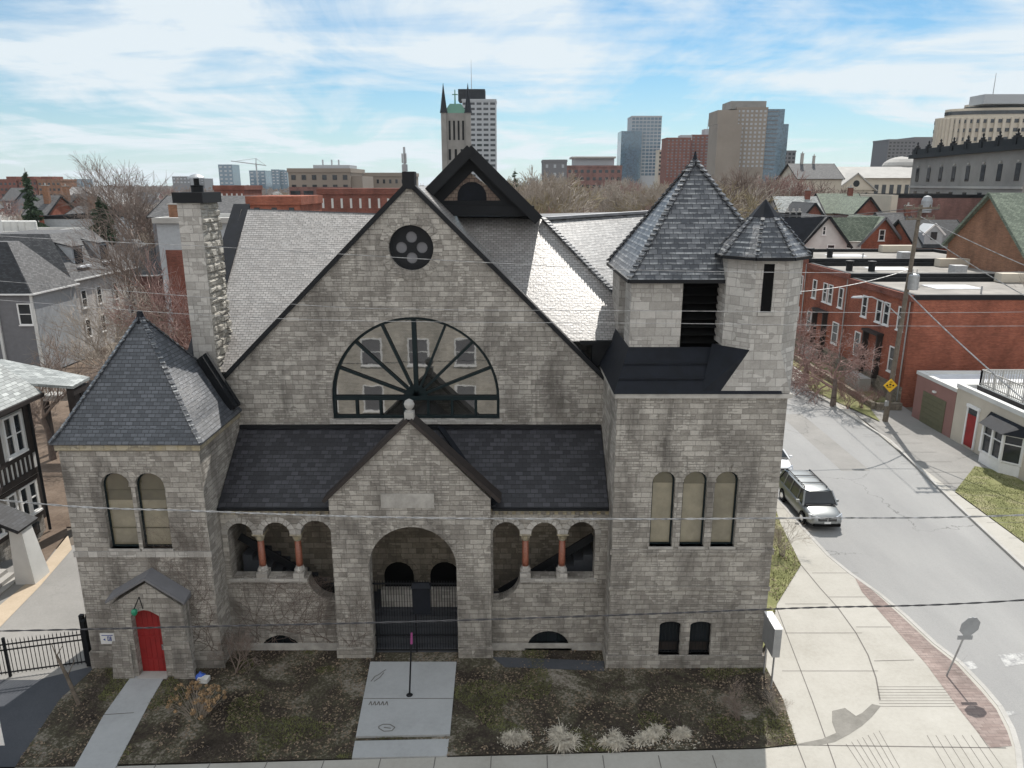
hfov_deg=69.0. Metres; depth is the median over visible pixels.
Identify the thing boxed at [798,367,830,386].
bare shrub
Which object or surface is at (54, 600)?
drive
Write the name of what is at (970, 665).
road marking
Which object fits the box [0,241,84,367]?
house
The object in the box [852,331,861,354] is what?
window
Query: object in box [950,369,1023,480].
house
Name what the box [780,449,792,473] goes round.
parked car
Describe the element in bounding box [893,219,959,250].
house
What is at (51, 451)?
bare tree
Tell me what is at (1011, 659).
road marking
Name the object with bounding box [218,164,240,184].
tower block
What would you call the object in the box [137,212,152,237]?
bare tree
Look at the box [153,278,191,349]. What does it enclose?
bare tree
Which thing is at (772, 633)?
sign box
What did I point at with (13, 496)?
window
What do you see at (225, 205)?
house
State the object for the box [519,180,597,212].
bare tree
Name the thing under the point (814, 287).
window
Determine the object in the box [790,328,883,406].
bare tree
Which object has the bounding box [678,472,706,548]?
window
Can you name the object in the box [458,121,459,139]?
window
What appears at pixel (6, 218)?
house
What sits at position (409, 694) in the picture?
bollard post
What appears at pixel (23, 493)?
window
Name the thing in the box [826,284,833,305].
window
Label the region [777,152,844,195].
house
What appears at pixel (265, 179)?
tower block
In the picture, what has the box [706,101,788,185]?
tower block
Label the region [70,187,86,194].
house
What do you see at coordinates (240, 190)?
building
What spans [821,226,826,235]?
window
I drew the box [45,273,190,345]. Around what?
bare tree
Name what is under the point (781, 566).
fallen leaves
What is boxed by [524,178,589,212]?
bare tree
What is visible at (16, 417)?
window
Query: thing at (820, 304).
row house
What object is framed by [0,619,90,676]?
iron fence
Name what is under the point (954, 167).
window
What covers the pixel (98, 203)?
spruce tree
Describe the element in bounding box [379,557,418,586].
porch door
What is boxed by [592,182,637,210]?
bare tree
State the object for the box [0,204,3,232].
house
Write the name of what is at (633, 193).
bare tree
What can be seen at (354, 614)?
climbing vine
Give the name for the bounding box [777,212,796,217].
house
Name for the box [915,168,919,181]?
window
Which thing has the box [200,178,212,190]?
tower block
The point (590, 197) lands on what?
bare tree
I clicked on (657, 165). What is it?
tower block
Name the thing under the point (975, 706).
paver strip
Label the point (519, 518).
power cable
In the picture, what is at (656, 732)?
dry grass clump
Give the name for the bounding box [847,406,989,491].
drive
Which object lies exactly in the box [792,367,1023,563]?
pavement
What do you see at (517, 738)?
dry grass clump
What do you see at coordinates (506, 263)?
overhead wire
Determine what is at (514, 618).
power cable
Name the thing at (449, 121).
window
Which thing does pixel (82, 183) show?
tower block
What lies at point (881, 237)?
window
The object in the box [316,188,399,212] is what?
building
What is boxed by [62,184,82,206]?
house
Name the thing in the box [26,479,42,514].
window
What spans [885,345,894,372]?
window
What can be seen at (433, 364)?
half round window
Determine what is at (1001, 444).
bay window
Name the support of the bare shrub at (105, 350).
on the garden soil
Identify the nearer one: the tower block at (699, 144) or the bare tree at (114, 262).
the bare tree at (114, 262)
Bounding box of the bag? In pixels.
[195,671,205,678]
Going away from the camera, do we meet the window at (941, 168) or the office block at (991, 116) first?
the window at (941, 168)
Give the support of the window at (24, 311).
in the house at (24, 265)
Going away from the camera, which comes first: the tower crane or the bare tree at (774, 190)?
the bare tree at (774, 190)
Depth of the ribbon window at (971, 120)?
323.16 m
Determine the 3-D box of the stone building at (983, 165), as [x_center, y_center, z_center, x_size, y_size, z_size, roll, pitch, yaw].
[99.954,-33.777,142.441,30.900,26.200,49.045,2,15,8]
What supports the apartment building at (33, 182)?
on the ground at (70, 536)
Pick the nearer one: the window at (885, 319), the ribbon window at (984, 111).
the window at (885, 319)
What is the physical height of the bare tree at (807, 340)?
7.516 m
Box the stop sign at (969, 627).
[946,616,980,675]
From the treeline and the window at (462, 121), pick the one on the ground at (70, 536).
the treeline
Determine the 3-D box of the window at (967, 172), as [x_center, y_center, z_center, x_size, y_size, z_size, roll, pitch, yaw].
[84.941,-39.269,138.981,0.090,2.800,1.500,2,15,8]
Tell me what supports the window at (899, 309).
in the row house at (988, 340)
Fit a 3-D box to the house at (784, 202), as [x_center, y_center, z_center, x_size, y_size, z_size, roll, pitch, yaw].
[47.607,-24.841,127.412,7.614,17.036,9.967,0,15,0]
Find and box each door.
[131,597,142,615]
[135,610,167,678]
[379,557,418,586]
[425,557,456,586]
[919,391,945,432]
[961,403,980,449]
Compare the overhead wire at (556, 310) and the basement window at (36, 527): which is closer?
the overhead wire at (556, 310)
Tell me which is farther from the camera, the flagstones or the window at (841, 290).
the window at (841, 290)
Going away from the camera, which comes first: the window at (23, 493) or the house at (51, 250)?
the window at (23, 493)
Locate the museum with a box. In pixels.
[837,157,912,192]
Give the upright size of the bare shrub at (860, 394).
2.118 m
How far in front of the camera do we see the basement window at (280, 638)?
28.96 m
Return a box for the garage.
[912,371,1023,437]
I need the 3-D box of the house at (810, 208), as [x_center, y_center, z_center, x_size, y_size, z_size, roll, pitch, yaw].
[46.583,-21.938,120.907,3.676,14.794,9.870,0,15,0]
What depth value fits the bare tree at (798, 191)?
161.22 m
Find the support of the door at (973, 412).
in the house at (988, 423)
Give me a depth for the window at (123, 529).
26.29 m
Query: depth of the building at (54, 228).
113.40 m
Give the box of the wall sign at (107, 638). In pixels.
[100,633,114,643]
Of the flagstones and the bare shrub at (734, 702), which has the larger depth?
the flagstones
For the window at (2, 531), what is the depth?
35.30 m
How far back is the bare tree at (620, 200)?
221.43 m
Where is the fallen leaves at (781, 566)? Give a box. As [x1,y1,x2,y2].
[769,519,800,612]
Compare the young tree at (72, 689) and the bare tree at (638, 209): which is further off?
the bare tree at (638, 209)
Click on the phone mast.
(404, 162)
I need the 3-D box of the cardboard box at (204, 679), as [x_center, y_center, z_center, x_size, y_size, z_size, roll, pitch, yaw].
[-11.114,10.633,26.847,0.378,0.182,0.262,1,15,5]
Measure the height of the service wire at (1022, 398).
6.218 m
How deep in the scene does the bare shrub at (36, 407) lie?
54.06 m
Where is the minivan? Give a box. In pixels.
[779,469,842,526]
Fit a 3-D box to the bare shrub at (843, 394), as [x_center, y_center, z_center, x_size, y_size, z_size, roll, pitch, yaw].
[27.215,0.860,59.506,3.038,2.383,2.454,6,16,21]
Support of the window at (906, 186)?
in the museum
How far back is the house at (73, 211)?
133.82 m
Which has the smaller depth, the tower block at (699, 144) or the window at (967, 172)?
the window at (967, 172)
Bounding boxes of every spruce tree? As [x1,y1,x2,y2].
[19,168,49,226]
[89,196,118,245]
[511,171,518,191]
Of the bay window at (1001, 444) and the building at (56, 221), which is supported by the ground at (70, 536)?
the building at (56, 221)
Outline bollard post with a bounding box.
[406,632,412,696]
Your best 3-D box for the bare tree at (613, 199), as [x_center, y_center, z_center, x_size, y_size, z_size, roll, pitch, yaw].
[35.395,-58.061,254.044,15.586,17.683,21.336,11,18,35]
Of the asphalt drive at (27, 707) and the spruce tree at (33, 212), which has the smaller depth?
the asphalt drive at (27, 707)
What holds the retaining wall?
on the pavement at (1011, 543)
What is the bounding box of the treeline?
[78,185,423,195]
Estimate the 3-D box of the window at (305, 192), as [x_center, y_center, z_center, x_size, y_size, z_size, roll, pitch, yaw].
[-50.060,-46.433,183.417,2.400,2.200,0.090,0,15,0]
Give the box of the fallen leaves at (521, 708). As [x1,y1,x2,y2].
[17,650,795,766]
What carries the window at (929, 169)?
in the stone building at (983, 165)
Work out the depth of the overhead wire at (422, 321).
15.19 m
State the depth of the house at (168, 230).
69.26 m
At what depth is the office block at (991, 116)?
326.19 m
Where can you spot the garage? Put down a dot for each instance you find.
(935, 396)
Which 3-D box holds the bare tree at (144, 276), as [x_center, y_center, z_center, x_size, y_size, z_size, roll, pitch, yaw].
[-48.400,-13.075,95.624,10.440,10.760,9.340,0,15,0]
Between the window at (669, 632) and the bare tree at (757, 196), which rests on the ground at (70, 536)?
the bare tree at (757, 196)
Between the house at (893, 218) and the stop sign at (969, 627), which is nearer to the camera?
the stop sign at (969, 627)
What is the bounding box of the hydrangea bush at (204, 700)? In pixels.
[165,679,226,720]
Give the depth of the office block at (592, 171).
366.21 m
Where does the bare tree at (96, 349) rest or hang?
on the garden soil
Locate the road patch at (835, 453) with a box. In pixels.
[786,414,869,470]
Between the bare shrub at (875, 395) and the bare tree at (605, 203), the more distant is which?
the bare tree at (605, 203)
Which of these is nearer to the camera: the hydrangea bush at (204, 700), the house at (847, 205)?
the hydrangea bush at (204, 700)
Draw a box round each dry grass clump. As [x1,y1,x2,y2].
[497,728,532,749]
[540,718,596,754]
[592,726,634,752]
[627,721,671,749]
[665,726,701,748]
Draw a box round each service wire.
[740,209,902,216]
[748,208,938,216]
[800,269,908,291]
[907,292,1023,399]
[918,229,1023,294]
[921,217,1023,264]
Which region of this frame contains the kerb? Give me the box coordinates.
[778,380,1023,767]
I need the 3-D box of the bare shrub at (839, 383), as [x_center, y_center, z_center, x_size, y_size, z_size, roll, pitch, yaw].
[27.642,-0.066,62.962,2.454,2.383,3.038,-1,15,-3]
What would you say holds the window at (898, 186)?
in the museum
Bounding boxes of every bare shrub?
[31,399,59,429]
[85,344,110,362]
[206,623,263,675]
[716,675,762,721]
[761,684,793,717]
[773,514,815,556]
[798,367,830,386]
[828,368,856,395]
[833,383,871,408]
[851,382,880,407]
[861,383,885,401]
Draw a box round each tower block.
[77,179,92,186]
[172,176,199,191]
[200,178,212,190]
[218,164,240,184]
[249,170,271,191]
[271,169,281,190]
[281,170,288,191]
[458,74,496,183]
[617,116,661,189]
[654,150,660,189]
[660,135,691,187]
[690,127,708,168]
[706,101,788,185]
[785,150,796,165]
[870,137,932,166]
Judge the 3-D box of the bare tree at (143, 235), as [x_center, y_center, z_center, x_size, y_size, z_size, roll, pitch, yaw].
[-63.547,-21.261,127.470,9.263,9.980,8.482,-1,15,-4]
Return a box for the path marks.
[369,669,394,731]
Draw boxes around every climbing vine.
[143,514,219,650]
[232,575,333,642]
[336,558,369,646]
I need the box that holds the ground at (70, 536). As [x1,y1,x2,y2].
[38,186,1023,766]
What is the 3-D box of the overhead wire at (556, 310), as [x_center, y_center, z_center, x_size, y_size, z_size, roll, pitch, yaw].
[-0.033,-2.152,14.953,40.047,1.463,0.010,0,15,0]
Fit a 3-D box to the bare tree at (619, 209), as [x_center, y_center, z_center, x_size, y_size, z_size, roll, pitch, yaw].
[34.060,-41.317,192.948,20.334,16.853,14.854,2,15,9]
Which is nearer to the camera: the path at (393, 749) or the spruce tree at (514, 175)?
the path at (393, 749)
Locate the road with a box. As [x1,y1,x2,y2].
[778,383,1023,767]
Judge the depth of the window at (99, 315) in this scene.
83.03 m
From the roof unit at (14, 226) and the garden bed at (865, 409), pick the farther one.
the roof unit at (14, 226)
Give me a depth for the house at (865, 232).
103.16 m
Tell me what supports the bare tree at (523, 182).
on the ground at (70, 536)
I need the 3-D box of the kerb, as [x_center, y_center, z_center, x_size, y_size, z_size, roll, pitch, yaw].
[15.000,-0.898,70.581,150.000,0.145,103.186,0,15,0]
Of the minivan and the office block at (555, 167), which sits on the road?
the minivan
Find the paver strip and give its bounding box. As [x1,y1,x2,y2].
[855,578,1011,747]
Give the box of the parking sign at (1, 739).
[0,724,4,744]
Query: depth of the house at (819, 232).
96.41 m
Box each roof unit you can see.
[3,220,13,230]
[10,220,20,230]
[18,220,27,230]
[25,220,37,229]
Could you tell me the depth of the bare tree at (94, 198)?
118.95 m
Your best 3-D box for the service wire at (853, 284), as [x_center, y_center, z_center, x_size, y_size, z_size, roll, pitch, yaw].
[24.160,-7.332,52.729,8.888,1.469,0.054,-3,15,-10]
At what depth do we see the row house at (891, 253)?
83.75 m
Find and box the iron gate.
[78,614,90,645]
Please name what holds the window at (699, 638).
in the stone church
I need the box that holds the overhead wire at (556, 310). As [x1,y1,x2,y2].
[3,281,997,312]
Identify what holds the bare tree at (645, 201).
on the ground at (70, 536)
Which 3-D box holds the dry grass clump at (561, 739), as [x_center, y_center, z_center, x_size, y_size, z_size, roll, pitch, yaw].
[1.804,11.342,24.054,1.886,0.257,1.646,0,15,0]
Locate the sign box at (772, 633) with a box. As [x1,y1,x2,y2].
[762,611,782,687]
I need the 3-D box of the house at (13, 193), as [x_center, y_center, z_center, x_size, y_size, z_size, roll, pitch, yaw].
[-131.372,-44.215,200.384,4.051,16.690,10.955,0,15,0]
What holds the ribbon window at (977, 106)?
in the office block at (991, 116)
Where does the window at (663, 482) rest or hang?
in the stone church
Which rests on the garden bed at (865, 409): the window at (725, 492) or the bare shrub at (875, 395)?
the bare shrub at (875, 395)
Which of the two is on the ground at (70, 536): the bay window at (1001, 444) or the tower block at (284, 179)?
the tower block at (284, 179)
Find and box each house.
[0,188,33,216]
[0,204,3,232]
[0,214,21,220]
[0,229,139,352]
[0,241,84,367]
[0,359,92,595]
[21,183,73,222]
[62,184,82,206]
[65,196,118,213]
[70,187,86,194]
[110,187,134,201]
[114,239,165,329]
[146,195,245,261]
[151,203,229,344]
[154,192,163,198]
[769,187,825,214]
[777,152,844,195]
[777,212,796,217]
[783,208,852,248]
[788,201,824,214]
[795,245,946,346]
[797,258,994,370]
[814,185,860,215]
[832,214,901,248]
[833,196,882,215]
[840,272,1023,406]
[872,202,912,223]
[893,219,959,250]
[941,192,1023,271]
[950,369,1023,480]
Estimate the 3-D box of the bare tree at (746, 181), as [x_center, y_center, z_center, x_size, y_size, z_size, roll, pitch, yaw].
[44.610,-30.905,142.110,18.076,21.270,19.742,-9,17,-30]
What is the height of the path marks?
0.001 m
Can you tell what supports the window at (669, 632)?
in the stone church
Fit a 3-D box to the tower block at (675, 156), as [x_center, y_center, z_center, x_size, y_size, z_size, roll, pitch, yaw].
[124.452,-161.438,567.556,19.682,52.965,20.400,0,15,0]
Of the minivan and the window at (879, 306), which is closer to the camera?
the minivan
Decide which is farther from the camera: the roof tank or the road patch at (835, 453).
the roof tank
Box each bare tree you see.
[0,197,23,219]
[10,210,23,219]
[23,283,134,369]
[24,321,107,459]
[43,151,158,238]
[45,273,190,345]
[61,210,168,333]
[68,158,185,247]
[97,246,191,349]
[120,200,154,231]
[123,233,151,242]
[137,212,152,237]
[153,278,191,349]
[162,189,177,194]
[507,176,566,197]
[508,165,594,213]
[516,174,554,185]
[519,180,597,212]
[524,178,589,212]
[527,191,578,213]
[536,175,607,212]
[581,178,637,212]
[582,185,600,211]
[591,189,625,211]
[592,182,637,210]
[597,179,642,210]
[601,175,646,195]
[605,194,644,211]
[609,178,649,191]
[610,188,652,210]
[616,180,669,211]
[621,181,666,207]
[624,196,656,211]
[625,183,667,208]
[715,165,786,214]
[717,181,780,218]
[729,183,811,217]
[738,183,788,214]
[756,169,824,195]
[757,175,797,201]
[784,179,862,195]
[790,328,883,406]
[791,308,836,388]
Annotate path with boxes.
[0,536,71,625]
[74,676,162,767]
[352,739,448,759]
[356,662,455,737]
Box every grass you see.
[769,512,799,614]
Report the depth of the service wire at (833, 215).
65.21 m
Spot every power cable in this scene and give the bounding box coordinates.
[0,499,1023,519]
[0,599,1023,631]
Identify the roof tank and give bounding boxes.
[921,196,932,212]
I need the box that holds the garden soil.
[31,359,106,526]
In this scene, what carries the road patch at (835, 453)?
on the road
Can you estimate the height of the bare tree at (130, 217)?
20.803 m
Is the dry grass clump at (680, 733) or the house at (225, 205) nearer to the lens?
the dry grass clump at (680, 733)
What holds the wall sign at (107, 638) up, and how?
attached to the stone church
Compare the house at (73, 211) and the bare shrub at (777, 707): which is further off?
the house at (73, 211)
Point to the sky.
(165, 87)
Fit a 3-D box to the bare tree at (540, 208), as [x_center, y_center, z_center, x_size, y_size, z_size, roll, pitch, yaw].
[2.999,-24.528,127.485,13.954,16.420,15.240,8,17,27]
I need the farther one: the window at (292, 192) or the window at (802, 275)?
the window at (292, 192)
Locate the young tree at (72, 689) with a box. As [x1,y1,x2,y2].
[51,643,80,704]
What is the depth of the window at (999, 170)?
127.25 m
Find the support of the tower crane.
on the ground at (70, 536)
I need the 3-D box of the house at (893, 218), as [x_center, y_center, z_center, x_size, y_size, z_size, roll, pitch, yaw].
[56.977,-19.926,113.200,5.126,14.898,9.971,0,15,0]
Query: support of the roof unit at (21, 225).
on the building at (54, 228)
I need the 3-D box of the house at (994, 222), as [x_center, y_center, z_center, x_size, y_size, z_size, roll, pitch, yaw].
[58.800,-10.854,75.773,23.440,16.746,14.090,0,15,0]
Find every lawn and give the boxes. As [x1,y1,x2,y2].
[15,641,796,766]
[955,466,1023,541]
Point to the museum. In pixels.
(892, 175)
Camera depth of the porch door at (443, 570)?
30.45 m
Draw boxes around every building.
[0,177,20,203]
[3,227,84,232]
[17,177,40,195]
[36,177,76,194]
[43,213,137,238]
[212,185,262,195]
[245,195,322,210]
[287,160,373,194]
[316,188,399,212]
[364,173,418,187]
[859,193,985,222]
[908,128,1023,193]
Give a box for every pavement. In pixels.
[8,500,1016,767]
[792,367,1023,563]
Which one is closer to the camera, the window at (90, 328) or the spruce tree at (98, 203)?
the window at (90, 328)
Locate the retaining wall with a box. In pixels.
[793,355,902,409]
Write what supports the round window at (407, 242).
in the stone church
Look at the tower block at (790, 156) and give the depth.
497.63 m
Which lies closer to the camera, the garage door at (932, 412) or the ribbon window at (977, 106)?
the garage door at (932, 412)
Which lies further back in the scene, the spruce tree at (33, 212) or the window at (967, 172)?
the window at (967, 172)
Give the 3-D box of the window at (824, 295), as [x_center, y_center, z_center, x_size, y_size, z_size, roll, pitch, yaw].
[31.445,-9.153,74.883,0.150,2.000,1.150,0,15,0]
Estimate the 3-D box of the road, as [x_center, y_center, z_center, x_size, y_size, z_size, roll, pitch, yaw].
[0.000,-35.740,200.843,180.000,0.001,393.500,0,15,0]
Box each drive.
[0,545,91,679]
[0,667,91,767]
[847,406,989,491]
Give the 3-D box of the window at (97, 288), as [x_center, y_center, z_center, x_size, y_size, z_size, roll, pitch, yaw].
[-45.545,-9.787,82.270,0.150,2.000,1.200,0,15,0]
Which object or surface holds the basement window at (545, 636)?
in the stone church
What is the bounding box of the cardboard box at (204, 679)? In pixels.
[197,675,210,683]
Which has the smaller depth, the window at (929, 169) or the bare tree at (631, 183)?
the window at (929, 169)
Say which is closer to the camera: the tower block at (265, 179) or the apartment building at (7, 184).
the apartment building at (7, 184)
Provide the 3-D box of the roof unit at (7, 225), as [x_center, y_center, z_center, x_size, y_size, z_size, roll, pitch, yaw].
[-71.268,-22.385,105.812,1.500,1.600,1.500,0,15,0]
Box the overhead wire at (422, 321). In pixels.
[3,300,867,325]
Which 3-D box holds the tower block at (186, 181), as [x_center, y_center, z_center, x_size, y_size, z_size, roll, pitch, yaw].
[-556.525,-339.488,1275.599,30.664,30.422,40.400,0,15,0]
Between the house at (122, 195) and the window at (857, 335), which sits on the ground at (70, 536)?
the house at (122, 195)
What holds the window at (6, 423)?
in the half timbered house at (22, 528)
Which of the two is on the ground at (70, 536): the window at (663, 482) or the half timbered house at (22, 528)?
the half timbered house at (22, 528)
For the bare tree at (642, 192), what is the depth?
189.85 m
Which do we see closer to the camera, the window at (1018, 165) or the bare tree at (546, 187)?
the window at (1018, 165)
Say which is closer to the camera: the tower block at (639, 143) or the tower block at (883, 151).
the tower block at (883, 151)
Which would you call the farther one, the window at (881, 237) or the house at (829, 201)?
the house at (829, 201)
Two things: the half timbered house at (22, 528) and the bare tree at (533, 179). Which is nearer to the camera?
the half timbered house at (22, 528)
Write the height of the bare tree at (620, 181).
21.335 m
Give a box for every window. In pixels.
[0,415,19,460]
[0,528,7,538]
[5,492,18,509]
[11,411,28,454]
[16,303,33,325]
[17,485,34,515]
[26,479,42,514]
[32,521,40,534]
[80,289,89,309]
[85,318,92,337]
[95,286,103,304]
[99,315,105,332]
[104,473,140,550]
[112,282,118,299]
[137,473,173,550]
[264,635,297,642]
[290,191,300,194]
[303,191,313,194]
[330,317,501,423]
[389,225,432,269]
[449,121,450,139]
[453,121,454,139]
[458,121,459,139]
[462,121,463,139]
[525,631,570,649]
[648,472,674,548]
[658,622,679,654]
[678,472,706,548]
[689,622,710,654]
[709,472,737,548]
[800,275,803,293]
[805,311,811,330]
[811,279,817,299]
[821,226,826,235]
[821,282,827,303]
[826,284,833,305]
[830,321,838,345]
[836,287,843,309]
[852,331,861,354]
[859,295,868,318]
[873,300,883,323]
[878,230,885,240]
[880,301,890,326]
[881,185,885,192]
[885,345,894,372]
[889,185,893,192]
[894,306,903,332]
[897,185,901,192]
[904,185,908,192]
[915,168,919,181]
[926,168,930,181]
[932,137,1012,140]
[933,128,1023,132]
[934,119,1023,124]
[938,167,942,181]
[944,110,1023,115]
[950,166,955,180]
[964,166,969,180]
[965,106,1023,107]
[978,412,1023,477]
[979,165,985,180]
[995,164,1002,180]
[1013,163,1020,180]
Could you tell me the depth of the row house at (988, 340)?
59.65 m
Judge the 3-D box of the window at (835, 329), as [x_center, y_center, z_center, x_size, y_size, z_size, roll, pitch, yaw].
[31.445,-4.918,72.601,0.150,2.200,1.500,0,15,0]
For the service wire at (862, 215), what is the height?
1.899 m
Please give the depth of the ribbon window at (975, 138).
326.14 m
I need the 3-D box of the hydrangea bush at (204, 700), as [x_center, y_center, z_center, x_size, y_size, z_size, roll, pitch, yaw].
[-10.570,10.727,25.055,1.898,0.939,1.861,0,15,0]
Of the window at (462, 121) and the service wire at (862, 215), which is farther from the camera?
the window at (462, 121)
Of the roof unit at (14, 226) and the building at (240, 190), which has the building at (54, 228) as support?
the roof unit at (14, 226)
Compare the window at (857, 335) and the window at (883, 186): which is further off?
the window at (883, 186)
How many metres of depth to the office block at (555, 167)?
336.28 m
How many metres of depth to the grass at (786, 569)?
34.48 m
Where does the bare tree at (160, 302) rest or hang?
on the garden soil
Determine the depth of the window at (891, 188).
207.96 m
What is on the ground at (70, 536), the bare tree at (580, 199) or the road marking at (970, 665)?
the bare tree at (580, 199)
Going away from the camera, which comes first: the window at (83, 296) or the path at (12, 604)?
the path at (12, 604)
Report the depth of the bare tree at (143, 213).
260.17 m
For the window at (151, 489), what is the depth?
26.27 m
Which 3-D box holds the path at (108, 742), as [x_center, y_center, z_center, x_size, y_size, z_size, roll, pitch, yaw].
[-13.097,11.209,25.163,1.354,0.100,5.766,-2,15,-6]
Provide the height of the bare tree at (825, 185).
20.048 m
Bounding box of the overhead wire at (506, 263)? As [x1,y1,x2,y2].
[4,236,1002,272]
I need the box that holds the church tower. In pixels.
[440,84,471,173]
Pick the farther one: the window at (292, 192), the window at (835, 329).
the window at (292, 192)
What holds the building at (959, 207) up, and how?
on the ground at (70, 536)
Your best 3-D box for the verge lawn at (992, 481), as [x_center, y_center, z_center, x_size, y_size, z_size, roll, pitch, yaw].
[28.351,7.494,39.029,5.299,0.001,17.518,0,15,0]
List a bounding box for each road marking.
[963,661,978,669]
[998,652,1023,666]
[1006,711,1016,715]
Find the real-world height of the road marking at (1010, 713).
0.001 m
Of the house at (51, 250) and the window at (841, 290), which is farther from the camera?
the house at (51, 250)
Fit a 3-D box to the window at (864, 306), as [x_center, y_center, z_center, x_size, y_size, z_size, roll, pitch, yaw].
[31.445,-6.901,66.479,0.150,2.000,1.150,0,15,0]
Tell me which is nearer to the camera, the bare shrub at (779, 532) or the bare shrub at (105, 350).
the bare shrub at (779, 532)
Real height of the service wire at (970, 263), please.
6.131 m
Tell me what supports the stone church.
on the ground at (70, 536)
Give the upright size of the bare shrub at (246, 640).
1.986 m
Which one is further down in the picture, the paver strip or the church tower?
the paver strip
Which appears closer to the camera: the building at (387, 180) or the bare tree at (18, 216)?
the bare tree at (18, 216)
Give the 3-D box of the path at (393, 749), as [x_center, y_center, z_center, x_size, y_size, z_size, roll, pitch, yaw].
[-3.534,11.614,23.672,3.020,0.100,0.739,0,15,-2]
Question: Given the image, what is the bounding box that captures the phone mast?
[401,147,407,171]
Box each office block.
[541,160,567,199]
[567,157,622,212]
[931,76,1023,147]
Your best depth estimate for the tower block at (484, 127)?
407.17 m
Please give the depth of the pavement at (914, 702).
25.57 m
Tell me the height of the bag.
0.299 m
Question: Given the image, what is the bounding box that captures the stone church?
[48,145,811,678]
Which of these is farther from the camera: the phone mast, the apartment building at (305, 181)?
the apartment building at (305, 181)
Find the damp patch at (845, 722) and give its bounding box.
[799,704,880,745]
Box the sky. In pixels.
[0,0,1023,185]
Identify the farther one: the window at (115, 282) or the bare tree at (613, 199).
the bare tree at (613, 199)
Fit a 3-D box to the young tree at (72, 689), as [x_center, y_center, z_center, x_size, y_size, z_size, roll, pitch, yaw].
[-15.243,9.935,25.614,0.870,2.279,0.293,6,16,22]
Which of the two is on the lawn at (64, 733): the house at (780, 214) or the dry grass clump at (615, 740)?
the dry grass clump at (615, 740)
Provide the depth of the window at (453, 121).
284.53 m
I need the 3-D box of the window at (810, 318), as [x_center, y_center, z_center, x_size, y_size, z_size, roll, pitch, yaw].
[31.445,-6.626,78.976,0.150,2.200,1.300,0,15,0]
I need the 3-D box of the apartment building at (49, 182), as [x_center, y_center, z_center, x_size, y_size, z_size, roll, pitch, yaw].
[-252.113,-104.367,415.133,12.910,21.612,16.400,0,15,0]
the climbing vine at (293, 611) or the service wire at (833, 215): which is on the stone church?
the climbing vine at (293, 611)
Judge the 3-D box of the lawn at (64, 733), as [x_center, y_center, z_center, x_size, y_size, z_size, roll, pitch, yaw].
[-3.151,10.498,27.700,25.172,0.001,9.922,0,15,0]
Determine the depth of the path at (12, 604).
33.01 m
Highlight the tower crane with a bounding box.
[231,158,265,184]
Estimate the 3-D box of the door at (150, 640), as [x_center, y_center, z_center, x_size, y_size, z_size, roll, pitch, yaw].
[-13.057,9.468,26.913,1.076,3.058,0.490,0,15,0]
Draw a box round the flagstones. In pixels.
[493,657,603,670]
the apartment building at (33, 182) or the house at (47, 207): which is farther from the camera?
the apartment building at (33, 182)
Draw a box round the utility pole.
[851,204,939,421]
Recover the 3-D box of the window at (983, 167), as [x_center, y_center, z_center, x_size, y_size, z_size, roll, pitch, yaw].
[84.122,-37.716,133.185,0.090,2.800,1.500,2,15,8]
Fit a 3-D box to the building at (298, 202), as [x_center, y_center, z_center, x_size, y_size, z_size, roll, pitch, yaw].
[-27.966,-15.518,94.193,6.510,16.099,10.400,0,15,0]
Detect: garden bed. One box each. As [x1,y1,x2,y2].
[39,512,67,560]
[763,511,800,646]
[793,348,891,420]
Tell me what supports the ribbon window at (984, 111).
in the office block at (991, 116)
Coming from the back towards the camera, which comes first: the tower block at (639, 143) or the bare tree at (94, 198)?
the tower block at (639, 143)
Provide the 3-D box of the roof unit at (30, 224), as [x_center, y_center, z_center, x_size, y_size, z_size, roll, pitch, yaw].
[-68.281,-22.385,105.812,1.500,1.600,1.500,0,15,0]
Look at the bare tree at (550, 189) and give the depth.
132.34 m
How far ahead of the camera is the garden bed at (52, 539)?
38.06 m
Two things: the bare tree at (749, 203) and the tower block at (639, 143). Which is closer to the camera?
the bare tree at (749, 203)
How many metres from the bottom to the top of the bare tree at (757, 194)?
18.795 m
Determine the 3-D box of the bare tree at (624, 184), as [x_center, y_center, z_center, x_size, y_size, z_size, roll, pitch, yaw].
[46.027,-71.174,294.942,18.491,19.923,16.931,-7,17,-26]
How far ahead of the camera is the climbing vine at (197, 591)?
26.67 m

